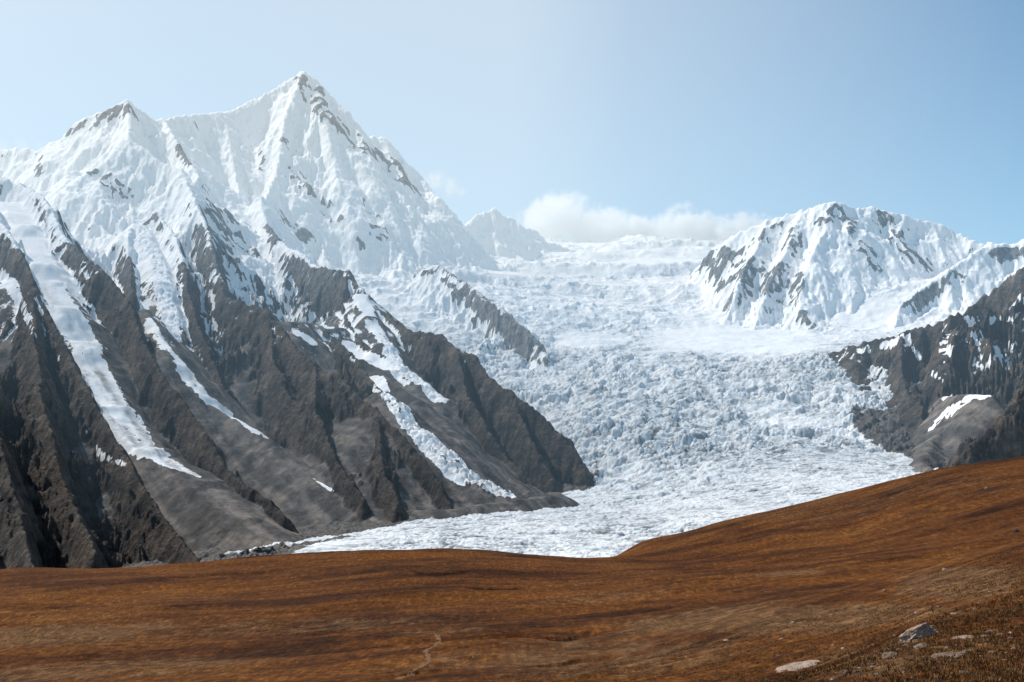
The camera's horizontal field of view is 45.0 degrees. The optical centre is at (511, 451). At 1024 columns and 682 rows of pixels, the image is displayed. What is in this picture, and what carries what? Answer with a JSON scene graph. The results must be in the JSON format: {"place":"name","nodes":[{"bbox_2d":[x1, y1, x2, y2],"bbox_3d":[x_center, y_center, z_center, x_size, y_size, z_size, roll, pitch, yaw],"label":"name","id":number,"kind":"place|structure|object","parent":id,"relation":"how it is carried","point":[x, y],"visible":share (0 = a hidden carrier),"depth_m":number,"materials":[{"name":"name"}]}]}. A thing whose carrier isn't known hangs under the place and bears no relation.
{"place":"outdoors","nodes":[
{"label":"outdoors","id":0,"kind":"place"},
{"bbox_2d":[0,71,594,568],"bbox_3d":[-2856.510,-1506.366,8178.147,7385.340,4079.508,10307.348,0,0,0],"label":"mountain massif","id":1,"kind":"structure","parent":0,"point":[206,341],"depth_m":6134.47,"materials":[{"name":"grey stone"}]},
{"bbox_2d":[395,634,440,679],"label":"path","id":2,"kind":"structure","parent":0,"point":[428,655],"depth_m":265.03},
{"bbox_2d":[400,265,552,371],"bbox_3d":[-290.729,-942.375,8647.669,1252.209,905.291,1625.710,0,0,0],"label":"rock island","id":3,"kind":"object","parent":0,"point":[441,290],"visible":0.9,"depth_m":8608.75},
{"bbox_2d":[0,456,1023,681],"bbox_3d":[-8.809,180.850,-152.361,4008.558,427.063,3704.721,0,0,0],"label":"meadow","id":4,"kind":"structure","parent":0,"point":[362,616],"depth_m":413.63,"materials":[{"name":"brown plant"}]},
{"bbox_2d":[776,660,818,671],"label":"flat rock","id":5,"kind":"object","parent":4,"relation":"on","point":[795,665],"visible":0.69,"depth_m":104.19,"materials":[{"name":"stone"}]},
{"bbox_2d":[882,651,896,657],"bbox_3d":[19.133,10.349,62.783,0.948,0.409,1.194,-17,0,0],"label":"flat rock","id":6,"kind":"object","parent":4,"relation":"on","point":[886,654],"visible":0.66,"depth_m":62.49,"materials":[{"name":"stone"}]},
{"bbox_2d":[898,623,935,642],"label":"boulder","id":7,"kind":"object","parent":4,"relation":"on","point":[917,631],"visible":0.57,"depth_m":67.64,"materials":[{"name":"stone"}]},
{"bbox_2d":[913,643,930,648],"bbox_3d":[21.130,10.005,63.362,0.927,0.341,1.060,0,0,-11],"label":"flat rock","id":8,"kind":"object","parent":4,"relation":"on","point":[920,645],"visible":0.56,"depth_m":63.33,"materials":[{"name":"stone"}]},
{"bbox_2d":[931,651,959,657],"bbox_3d":[20.094,9.509,57.285,1.359,0.338,1.427,-9,1,-6],"label":"flat rock","id":9,"kind":"object","parent":4,"relation":"on","point":[947,654],"visible":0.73,"depth_m":57.30,"materials":[{"name":"stone"}]},
{"bbox_2d":[952,635,970,638],"bbox_3d":[23.555,9.723,64.491,1.077,0.280,1.101,-9,0,0],"label":"flat rock","id":10,"kind":"object","parent":4,"relation":"on","point":[963,636],"visible":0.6,"depth_m":64.46,"materials":[{"name":"stone"}]},
{"bbox_2d":[0,0,1023,244],"label":"sky","id":11,"kind":"structure","parent":0,"point":[574,120],"materials":[{"name":"blue"}]},
{"bbox_2d":[114,234,964,567],"bbox_3d":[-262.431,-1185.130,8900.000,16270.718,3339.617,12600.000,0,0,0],"label":"glacier","id":12,"kind":"object","parent":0,"point":[660,400],"visible":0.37,"depth_m":6713.52,"materials":[{"name":"white ice"}]},
{"bbox_2d":[686,201,1023,330],"bbox_3d":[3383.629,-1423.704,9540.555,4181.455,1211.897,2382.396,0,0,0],"label":"snow mountain","id":13,"kind":"structure","parent":0,"point":[810,268],"depth_m":9547.30,"materials":[{"name":"white snow"}]},
{"bbox_2d":[823,265,1023,472],"bbox_3d":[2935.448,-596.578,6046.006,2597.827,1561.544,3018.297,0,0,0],"label":"rocky mountain","id":14,"kind":"structure","parent":0,"point":[962,403],"depth_m":6398.19,"materials":[{"name":"grey stone"}]}
]}

